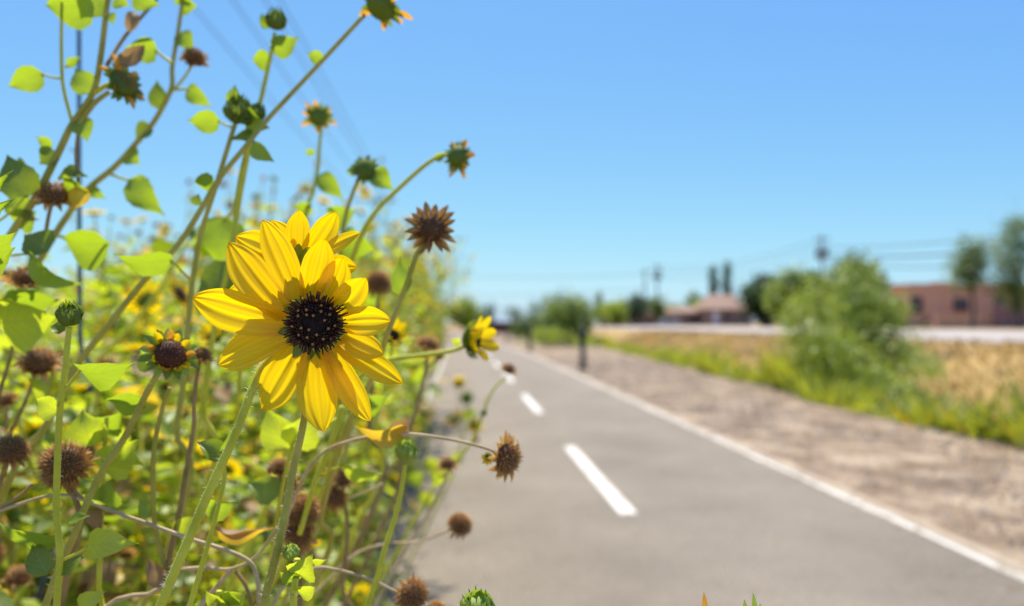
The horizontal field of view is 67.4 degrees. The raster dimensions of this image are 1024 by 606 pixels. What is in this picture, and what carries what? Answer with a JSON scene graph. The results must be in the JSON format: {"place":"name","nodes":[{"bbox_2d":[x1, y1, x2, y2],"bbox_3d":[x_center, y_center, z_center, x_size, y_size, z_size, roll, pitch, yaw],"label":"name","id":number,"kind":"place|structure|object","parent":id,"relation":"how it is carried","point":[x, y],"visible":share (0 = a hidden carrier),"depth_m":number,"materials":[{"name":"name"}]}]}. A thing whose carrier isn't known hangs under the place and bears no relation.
{"place":"outdoors","nodes":[
{"label":"outdoors","id":0,"kind":"place"},
{"bbox_2d":[0,0,1023,323],"label":"sky","id":1,"kind":"structure","parent":0,"point":[621,138],"materials":[{"name":"blue"}]},
{"bbox_2d":[5,323,1023,541],"bbox_3d":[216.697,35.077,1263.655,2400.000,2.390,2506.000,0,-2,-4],"label":"ground","id":2,"kind":"structure","parent":0,"point":[619,334],"depth_m":23.81,"materials":[{"name":"soil"}]},
{"bbox_2d":[0,356,134,605],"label":"sunflower plant","id":3,"kind":"object","parent":2,"relation":"on","point":[5,599],"visible":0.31,"depth_m":0.80,"materials":[{"name":"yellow plant"}]},
{"bbox_2d":[0,415,137,605],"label":"sunflower plant","id":4,"kind":"object","parent":2,"relation":"on","point":[12,517],"visible":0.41,"depth_m":0.94,"materials":[{"name":"green plant"}]},
{"bbox_2d":[0,332,235,605],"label":"sunflower plant","id":5,"kind":"object","parent":2,"relation":"on","point":[227,520],"visible":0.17,"depth_m":1.04,"materials":[{"name":"green plant"}]},
{"bbox_2d":[60,215,179,340],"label":"sunflower plant","id":6,"kind":"object","parent":2,"relation":"on","point":[151,238],"visible":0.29,"depth_m":4.21,"materials":[{"name":"green plant"}]},
{"bbox_2d":[32,343,254,605],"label":"sunflower plant","id":7,"kind":"object","parent":2,"relation":"on","point":[126,553],"visible":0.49,"depth_m":1.18,"materials":[{"name":"green plant"}]},
{"bbox_2d":[72,533,228,605],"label":"sunflower plant","id":8,"kind":"object","parent":2,"relation":"on","point":[185,578],"visible":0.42,"depth_m":1.11,"materials":[{"name":"green plant"}]},
{"bbox_2d":[96,406,272,605],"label":"sunflower plant","id":9,"kind":"object","parent":2,"relation":"on","point":[238,522],"visible":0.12,"depth_m":1.25,"materials":[{"name":"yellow plant"}]},
{"bbox_2d":[0,241,447,605],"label":"undergrowth","id":10,"kind":"object","parent":2,"relation":"on","point":[126,488],"visible":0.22,"depth_m":1.89,"materials":[{"name":"green plant"}]},
{"bbox_2d":[216,454,369,605],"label":"sunflower plant","id":11,"kind":"object","parent":2,"relation":"on","point":[361,591],"visible":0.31,"depth_m":1.38,"materials":[{"name":"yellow plant"}]},
{"bbox_2d":[171,361,438,601],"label":"verge","id":12,"kind":"structure","parent":2,"relation":"on","point":[428,370],"depth_m":20.20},
{"bbox_2d":[0,170,17,274],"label":"sunflower stalk","id":13,"kind":"object","parent":12,"relation":"on","point":[6,249],"visible":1,"depth_m":0.41,"materials":[{"name":"green plant"}]},
{"bbox_2d":[0,432,33,490],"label":"sunflower stalk","id":14,"kind":"object","parent":12,"relation":"on","point":[14,449],"visible":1,"depth_m":0.50,"materials":[{"name":"plant"}]},
{"bbox_2d":[0,391,34,595],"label":"sunflower stalk","id":15,"kind":"object","parent":12,"relation":"on","point":[15,577],"visible":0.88,"depth_m":0.70,"materials":[{"name":"plant"}]},
{"bbox_2d":[0,265,38,398],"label":"sunflower stalk","id":16,"kind":"object","parent":12,"relation":"on","point":[20,277],"visible":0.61,"depth_m":0.59,"materials":[{"name":"plant"}]},
{"bbox_2d":[7,345,62,437],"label":"sunflower stalk","id":17,"kind":"object","parent":12,"relation":"on","point":[42,362],"visible":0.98,"depth_m":0.62,"materials":[{"name":"brown plant"}]},
{"bbox_2d":[0,155,84,352],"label":"sunflower stalk","id":18,"kind":"object","parent":12,"relation":"on","point":[26,319],"visible":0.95,"depth_m":0.55,"materials":[{"name":"green plant"}]},
{"bbox_2d":[34,30,92,599],"bbox_3d":[-0.735,0.491,0.956,0.436,1.811,0.021,0,-2,6],"label":"dry stalk","id":19,"kind":"object","parent":12,"relation":"on","point":[87,360],"visible":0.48,"depth_m":0.95,"materials":[{"name":"plant"}]},
{"bbox_2d":[0,299,138,605],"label":"sunflower stalk","id":20,"kind":"object","parent":12,"relation":"on","point":[100,543],"visible":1,"depth_m":0.43,"materials":[{"name":"green plant"}]},
{"bbox_2d":[34,437,127,605],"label":"sunflower stalk","id":21,"kind":"object","parent":12,"relation":"on","point":[75,463],"visible":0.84,"depth_m":0.47,"materials":[{"name":"brown plant"}]},
{"bbox_2d":[0,233,163,561],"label":"sunflower plant","id":22,"kind":"object","parent":12,"relation":"on","point":[148,314],"visible":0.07,"depth_m":1.87,"materials":[{"name":"green plant"}]},
{"bbox_2d":[4,0,172,239],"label":"sunflower stalk","id":23,"kind":"object","parent":12,"relation":"on","point":[69,190],"visible":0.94,"depth_m":0.58,"materials":[{"name":"green plant"}]},
{"bbox_2d":[0,226,224,596],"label":"sunflower plant","id":24,"kind":"object","parent":12,"relation":"on","point":[147,298],"visible":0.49,"depth_m":1.14,"materials":[{"name":"green plant"}]},
{"bbox_2d":[16,0,211,289],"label":"sunflower stalk","id":25,"kind":"object","parent":12,"relation":"on","point":[89,250],"visible":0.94,"depth_m":0.66,"materials":[{"name":"green plant"}]},
{"bbox_2d":[41,328,199,605],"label":"sunflower stalk","id":26,"kind":"object","parent":12,"relation":"on","point":[168,353],"visible":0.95,"depth_m":0.46,"materials":[{"name":"green plant"}]},
{"bbox_2d":[0,483,260,605],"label":"dry branch","id":27,"kind":"object","parent":12,"relation":"on","point":[94,520],"visible":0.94,"depth_m":0.47,"materials":[{"name":"brown plant"}]},
{"bbox_2d":[30,209,235,542],"bbox_3d":[-0.993,0.614,1.800,0.453,1.651,0.439,13,-7,-39],"label":"sunflower plant","id":28,"kind":"object","parent":12,"relation":"on","point":[149,325],"visible":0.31,"depth_m":1.84,"materials":[{"name":"green plant"}]},
{"bbox_2d":[89,273,221,551],"bbox_3d":[-1.086,0.668,2.288,0.386,1.547,0.445,-1,-3,43],"label":"sunflower plant","id":29,"kind":"object","parent":12,"relation":"on","point":[164,387],"visible":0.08,"depth_m":2.28,"materials":[{"name":"green plant"}]},
{"bbox_2d":[97,263,222,552],"bbox_3d":[-1.172,0.652,2.362,0.568,1.594,0.487,1,3,17],"label":"sunflower plant","id":30,"kind":"object","parent":12,"relation":"on","point":[114,268],"visible":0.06,"depth_m":2.15,"materials":[{"name":"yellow plant"}]},
{"bbox_2d":[77,500,246,605],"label":"sunflower shoot","id":31,"kind":"object","parent":12,"relation":"on","point":[225,597],"visible":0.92,"depth_m":0.42,"materials":[{"name":"green plant"}]},
{"bbox_2d":[114,193,226,456],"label":"sunflower plant","id":32,"kind":"object","parent":12,"relation":"on","point":[164,230],"visible":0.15,"depth_m":4.14,"materials":[{"name":"green plant"}]},
{"bbox_2d":[118,217,229,382],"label":"sunflower plant","id":33,"kind":"object","parent":12,"relation":"on","point":[126,221],"visible":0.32,"depth_m":4.01,"materials":[{"name":"green plant"}]},
{"bbox_2d":[138,346,216,589],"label":"sunflower stalk","id":34,"kind":"object","parent":12,"relation":"on","point":[155,572],"visible":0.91,"depth_m":0.50,"materials":[{"name":"green plant"}]},
{"bbox_2d":[105,526,277,605],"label":"dry branch","id":35,"kind":"object","parent":12,"relation":"on","point":[233,537],"visible":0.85,"depth_m":0.50,"materials":[{"name":"brown plant"}]},
{"bbox_2d":[120,376,265,589],"bbox_3d":[-0.758,0.783,1.799,0.372,1.293,0.323,6,0,24],"label":"sunflower plant","id":36,"kind":"object","parent":12,"relation":"on","point":[249,469],"visible":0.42,"depth_m":1.74,"materials":[{"name":"green plant"}]},
{"bbox_2d":[140,85,269,605],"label":"sunflower stalk","id":37,"kind":"object","parent":12,"relation":"on","point":[214,235],"visible":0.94,"depth_m":0.58,"materials":[{"name":"green plant"}]},
{"bbox_2d":[0,0,412,504],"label":"sunflower stalk","id":38,"kind":"object","parent":12,"relation":"on","point":[147,266],"visible":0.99,"depth_m":0.56,"materials":[{"name":"green plant"}]},
{"bbox_2d":[192,323,224,508],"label":"sunflower stalk","id":39,"kind":"object","parent":12,"relation":"on","point":[205,333],"visible":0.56,"depth_m":0.75,"materials":[{"name":"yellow plant"}]},
{"bbox_2d":[187,425,235,605],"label":"sunflower shoot","id":40,"kind":"object","parent":12,"relation":"on","point":[211,449],"visible":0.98,"depth_m":0.40,"materials":[{"name":"green plant"}]},
{"bbox_2d":[195,7,298,511],"bbox_3d":[-0.564,0.575,0.642,0.789,1.627,0.019,0,-2,7],"label":"sunflower stalk","id":41,"kind":"object","parent":12,"relation":"on","point":[282,47],"visible":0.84,"depth_m":0.62,"materials":[{"name":"green plant"}]},
{"bbox_2d":[211,169,311,453],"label":"sunflower plant","id":42,"kind":"object","parent":12,"relation":"on","point":[230,205],"visible":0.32,"depth_m":3.63,"materials":[{"name":"green plant"}]},
{"bbox_2d":[222,160,320,335],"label":"sunflower plant","id":43,"kind":"object","parent":12,"relation":"on","point":[305,189],"visible":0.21,"depth_m":4.05,"materials":[{"name":"green plant"}]},
{"bbox_2d":[155,220,402,605],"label":"sunflower","id":44,"kind":"object","parent":12,"relation":"on","point":[315,343],"visible":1,"depth_m":0.38,"materials":[{"name":"yellow plant"}]},
{"bbox_2d":[230,100,343,591],"bbox_3d":[-0.516,0.600,0.762,0.714,1.584,0.023,0,-2,7],"label":"sunflower stalk","id":45,"kind":"object","parent":12,"relation":"on","point":[320,116],"visible":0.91,"depth_m":0.74,"materials":[{"name":"green plant"}]},
{"bbox_2d":[264,457,321,605],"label":"sunflower stalk","id":46,"kind":"object","parent":12,"relation":"on","point":[304,541],"visible":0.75,"depth_m":0.56,"materials":[{"name":"plant"}]},
{"bbox_2d":[230,210,359,605],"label":"sunflower","id":47,"kind":"object","parent":12,"relation":"on","point":[301,235],"visible":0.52,"depth_m":0.40,"materials":[{"name":"yellow plant"}]},
{"bbox_2d":[279,542,326,605],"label":"sunflower shoot","id":48,"kind":"object","parent":12,"relation":"on","point":[300,569],"visible":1,"depth_m":0.38,"materials":[{"name":"green plant"}]},
{"bbox_2d":[247,393,389,605],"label":"sunflower shoot","id":49,"kind":"object","parent":12,"relation":"on","point":[278,433],"visible":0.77,"depth_m":0.55,"materials":[{"name":"green plant"}]},
{"bbox_2d":[279,155,393,605],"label":"sunflower stalk","id":50,"kind":"object","parent":12,"relation":"on","point":[364,169],"visible":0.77,"depth_m":0.66,"materials":[{"name":"green plant"}]},
{"bbox_2d":[225,140,474,591],"bbox_3d":[-0.466,0.628,0.650,0.880,1.522,0.092,0,-2,2],"label":"sunflower stalk","id":51,"kind":"object","parent":12,"relation":"on","point":[458,155],"visible":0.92,"depth_m":0.62,"materials":[{"name":"green plant"}]},
{"bbox_2d":[271,566,430,605],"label":"sunflower stalk","id":52,"kind":"object","parent":12,"relation":"on","point":[412,592],"visible":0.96,"depth_m":0.50,"materials":[{"name":"plant"}]},
{"bbox_2d":[320,468,382,605],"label":"sunflower stalk","id":53,"kind":"object","parent":12,"relation":"on","point":[338,497],"visible":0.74,"depth_m":0.66,"materials":[{"name":"plant"}]},
{"bbox_2d":[322,269,391,605],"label":"sunflower stalk","id":54,"kind":"object","parent":12,"relation":"on","point":[379,282],"visible":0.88,"depth_m":0.85,"materials":[{"name":"plant"}]},
{"bbox_2d":[307,318,408,605],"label":"sunflower stalk","id":55,"kind":"object","parent":12,"relation":"on","point":[398,335],"visible":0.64,"depth_m":0.75,"materials":[{"name":"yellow plant"}]},
{"bbox_2d":[256,316,499,605],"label":"sunflower stalk","id":56,"kind":"object","parent":12,"relation":"on","point":[481,335],"visible":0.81,"depth_m":0.62,"materials":[{"name":"green plant"}]},
{"bbox_2d":[302,201,455,605],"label":"sunflower stalk","id":57,"kind":"object","parent":12,"relation":"on","point":[430,226],"visible":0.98,"depth_m":0.52,"materials":[{"name":"green plant"}]},
{"bbox_2d":[286,511,474,604],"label":"sunflower stalk","id":58,"kind":"object","parent":12,"relation":"on","point":[460,523],"visible":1,"depth_m":0.68,"materials":[{"name":"plant"}]},
{"bbox_2d":[340,200,421,407],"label":"sunflower plant","id":59,"kind":"object","parent":12,"relation":"on","point":[362,266],"visible":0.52,"depth_m":5.69,"materials":[{"name":"green plant"}]},
{"bbox_2d":[323,361,439,574],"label":"path edging","id":60,"kind":"object","parent":12,"relation":"on","point":[429,380],"visible":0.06,"depth_m":18.54,"materials":[{"name":"concrete"}]},
{"bbox_2d":[62,409,144,605],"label":"sunflower shoot","id":61,"kind":"object","parent":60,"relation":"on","point":[87,428],"visible":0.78,"depth_m":0.50,"materials":[{"name":"green plant"}]},
{"bbox_2d":[39,489,178,602],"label":"sunflower plant","id":62,"kind":"object","parent":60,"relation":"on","point":[162,498],"visible":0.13,"depth_m":1.25,"materials":[{"name":"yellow plant"}]},
{"bbox_2d":[337,157,428,450],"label":"sunflower plant","id":63,"kind":"object","parent":12,"relation":"on","point":[365,193],"visible":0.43,"depth_m":6.03,"materials":[{"name":"green plant"}]},
{"bbox_2d":[365,437,417,605],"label":"sunflower stalk","id":64,"kind":"object","parent":12,"relation":"on","point":[405,450],"visible":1,"depth_m":0.50,"materials":[{"name":"plant"}]},
{"bbox_2d":[341,334,444,605],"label":"sunflower stalk","id":65,"kind":"object","parent":12,"relation":"on","point":[428,343],"visible":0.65,"depth_m":0.80,"materials":[{"name":"plant"}]},
{"bbox_2d":[364,224,434,464],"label":"sunflower plant","id":66,"kind":"object","parent":12,"relation":"on","point":[410,259],"visible":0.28,"depth_m":6.85,"materials":[{"name":"green plant"}]},
{"bbox_2d":[369,196,437,460],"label":"sunflower plant","id":67,"kind":"object","parent":12,"relation":"on","point":[397,224],"visible":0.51,"depth_m":6.62,"materials":[{"name":"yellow plant"}]},
{"bbox_2d":[288,416,522,519],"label":"sunflower stalk","id":68,"kind":"object","parent":12,"relation":"on","point":[506,457],"visible":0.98,"depth_m":0.50,"materials":[{"name":"brown plant"}]},
{"bbox_2d":[373,456,459,605],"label":"sunflower stalk","id":69,"kind":"object","parent":12,"relation":"on","point":[448,463],"visible":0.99,"depth_m":0.80,"materials":[{"name":"green plant"}]},
{"bbox_2d":[362,363,517,605],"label":"sunflower stalk","id":70,"kind":"object","parent":12,"relation":"on","point":[509,368],"visible":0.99,"depth_m":0.90,"materials":[{"name":"plant"}]},
{"bbox_2d":[412,236,472,406],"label":"sunflower plant","id":71,"kind":"object","parent":12,"relation":"on","point":[439,263],"visible":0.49,"depth_m":10.61,"materials":[{"name":"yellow plant"}]},
{"bbox_2d":[417,254,475,383],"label":"sunflower plant","id":72,"kind":"object","parent":12,"relation":"on","point":[454,297],"visible":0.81,"depth_m":11.93,"materials":[{"name":"green plant"}]},
{"bbox_2d":[459,585,494,605],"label":"bud","id":73,"kind":"object","parent":12,"relation":"on","point":[476,597],"visible":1,"depth_m":0.36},
{"bbox_2d":[309,444,397,598],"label":"sunflower plant","id":74,"kind":"object","parent":2,"relation":"on","point":[364,462],"visible":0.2,"depth_m":2.34,"materials":[{"name":"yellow plant"}]},
{"bbox_2d":[303,371,414,605],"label":"sunflower plant","id":75,"kind":"object","parent":2,"relation":"on","point":[394,479],"visible":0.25,"depth_m":2.46,"materials":[{"name":"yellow plant"}]},
{"bbox_2d":[336,383,439,538],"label":"sunflower plant","id":76,"kind":"object","parent":2,"relation":"on","point":[415,427],"visible":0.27,"depth_m":3.36,"materials":[{"name":"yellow plant"}]},
{"bbox_2d":[395,405,453,564],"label":"sunflower stalk","id":77,"kind":"object","parent":2,"relation":"on","point":[415,479],"visible":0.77,"depth_m":4.09,"materials":[{"name":"green plant"}]},
{"bbox_2d":[381,376,483,589],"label":"sunflower stalk","id":78,"kind":"object","parent":2,"relation":"on","point":[454,418],"visible":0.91,"depth_m":3.79,"materials":[{"name":"green plant"}]},
{"bbox_2d":[443,296,485,331],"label":"verge tree","id":79,"kind":"object","parent":2,"relation":"on","point":[468,313],"visible":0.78,"depth_m":84.32,"materials":[{"name":"green plant"}]},
{"bbox_2d":[507,312,546,340],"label":"round bush","id":80,"kind":"object","parent":2,"relation":"on","point":[520,328],"visible":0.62,"depth_m":57.87,"materials":[{"name":"green plant"}]},
{"bbox_2d":[518,325,601,346],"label":"wash shrub","id":81,"kind":"object","parent":2,"relation":"on","point":[549,336],"visible":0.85,"depth_m":43.94,"materials":[{"name":"green plant"}]},
{"bbox_2d":[527,287,611,345],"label":"tree","id":82,"kind":"object","parent":2,"relation":"on","point":[569,316],"visible":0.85,"depth_m":46.06,"materials":[{"name":"green plant"}]},
{"bbox_2d":[597,297,628,326],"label":"street tree","id":83,"kind":"object","parent":2,"relation":"on","point":[614,311],"visible":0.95,"depth_m":108.45,"materials":[{"name":"green plant"}]},
{"bbox_2d":[623,291,650,325],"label":"street tree","id":84,"kind":"object","parent":2,"relation":"on","point":[636,307],"visible":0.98,"depth_m":106.06,"materials":[{"name":"green plant"}]},
{"bbox_2d":[647,307,700,325],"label":"house","id":85,"kind":"structure","parent":2,"relation":"on","point":[683,316],"depth_m":118.39,"materials":[{"name":"brown paint"}]},
{"bbox_2d":[444,330,1023,570],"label":"gravel verge","id":86,"kind":"structure","parent":2,"relation":"on","point":[915,463],"depth_m":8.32,"materials":[{"name":"gravel"}]},
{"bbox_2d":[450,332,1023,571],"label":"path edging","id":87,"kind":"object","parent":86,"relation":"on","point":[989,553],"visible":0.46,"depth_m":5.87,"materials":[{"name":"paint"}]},
{"bbox_2d":[732,267,780,326],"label":"dark tree","id":88,"kind":"object","parent":2,"relation":"on","point":[750,296],"visible":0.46,"depth_m":79.44,"materials":[{"name":"green plant"}]},
{"bbox_2d":[757,259,835,327],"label":"green tree","id":89,"kind":"object","parent":2,"relation":"on","point":[789,280],"visible":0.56,"depth_m":62.90,"materials":[{"name":"green plant"}]},
{"bbox_2d":[587,333,1023,447],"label":"green weeds","id":90,"kind":"object","parent":2,"relation":"on","point":[1004,429],"visible":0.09,"depth_m":12.22,"materials":[{"name":"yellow plant"}]},
{"bbox_2d":[618,328,1023,418],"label":"dry grass","id":91,"kind":"structure","parent":2,"relation":"on","point":[956,385],"depth_m":25.97,"materials":[{"name":"plant"}]},
{"bbox_2d":[757,268,954,399],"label":"willow bush","id":92,"kind":"object","parent":2,"relation":"on","point":[822,345],"visible":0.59,"depth_m":15.10,"materials":[{"name":"green plant"}]},
{"bbox_2d":[820,248,897,319],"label":"green tree","id":93,"kind":"object","parent":2,"relation":"on","point":[858,262],"visible":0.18,"depth_m":61.41,"materials":[{"name":"green plant"}]},
{"bbox_2d":[800,250,944,393],"bbox_3d":[9.184,0.809,19.847,3.184,4.408,3.100,-1,-2,43],"label":"feathery tree","id":94,"kind":"object","parent":2,"relation":"on","point":[877,320],"visible":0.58,"depth_m":19.45,"materials":[{"name":"green plant"}]},
{"bbox_2d":[865,377,956,414],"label":"wash shrub","id":95,"kind":"object","parent":2,"relation":"on","point":[899,389],"visible":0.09,"depth_m":12.82,"materials":[{"name":"green plant"}]},
{"bbox_2d":[933,313,991,327],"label":"yard wall","id":96,"kind":"structure","parent":2,"relation":"on","point":[958,320],"depth_m":55.12,"materials":[{"name":"brick"}]},
{"bbox_2d":[939,229,998,328],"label":"shade tree","id":97,"kind":"object","parent":2,"relation":"on","point":[972,262],"visible":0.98,"depth_m":48.90,"materials":[{"name":"green plant"}]},
{"bbox_2d":[981,193,1023,328],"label":"shade tree","id":98,"kind":"object","parent":2,"relation":"on","point":[1014,287],"visible":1,"depth_m":47.20,"materials":[{"name":"green plant"}]},
{"bbox_2d":[992,303,1023,327],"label":"yard wall","id":99,"kind":"structure","parent":2,"relation":"on","point":[1004,320],"depth_m":54.94,"materials":[{"name":"brick"}]},
{"bbox_2d":[346,331,1023,605],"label":"path","id":100,"kind":"structure","parent":0,"point":[818,555],"depth_m":5.02,"materials":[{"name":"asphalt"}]},
{"bbox_2d":[313,500,418,605],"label":"sunflower plant","id":101,"kind":"object","parent":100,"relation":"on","point":[357,565],"visible":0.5,"depth_m":2.02,"materials":[{"name":"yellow plant"}]},
{"bbox_2d":[564,446,636,513],"bbox_3d":[0.710,1.496,6.780,0.120,0.001,2.950,0,-2,-4],"label":"path centre dash","id":102,"kind":"object","parent":100,"relation":"on","point":[620,504],"visible":1,"depth_m":6.31,"materials":[{"name":"white paint"}]},
{"bbox_2d":[455,333,1023,580],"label":"path edge line","id":103,"kind":"object","parent":100,"relation":"on","point":[1020,576],"visible":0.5,"depth_m":5.69,"materials":[{"name":"beige paint"}]},
{"bbox_2d":[693,295,751,325],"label":"house","id":104,"kind":"structure","parent":0,"point":[720,310],"depth_m":114.91,"materials":[{"name":"brown paint"}]},
{"bbox_2d":[580,325,1023,342],"bbox_3d":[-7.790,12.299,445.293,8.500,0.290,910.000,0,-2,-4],"label":"road","id":105,"kind":"structure","parent":0,"point":[998,336],"depth_m":37.97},
{"bbox_2d":[862,282,1023,327],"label":"adobe building","id":106,"kind":"structure","parent":0,"point":[930,298],"depth_m":58.34,"materials":[{"name":"paint"}]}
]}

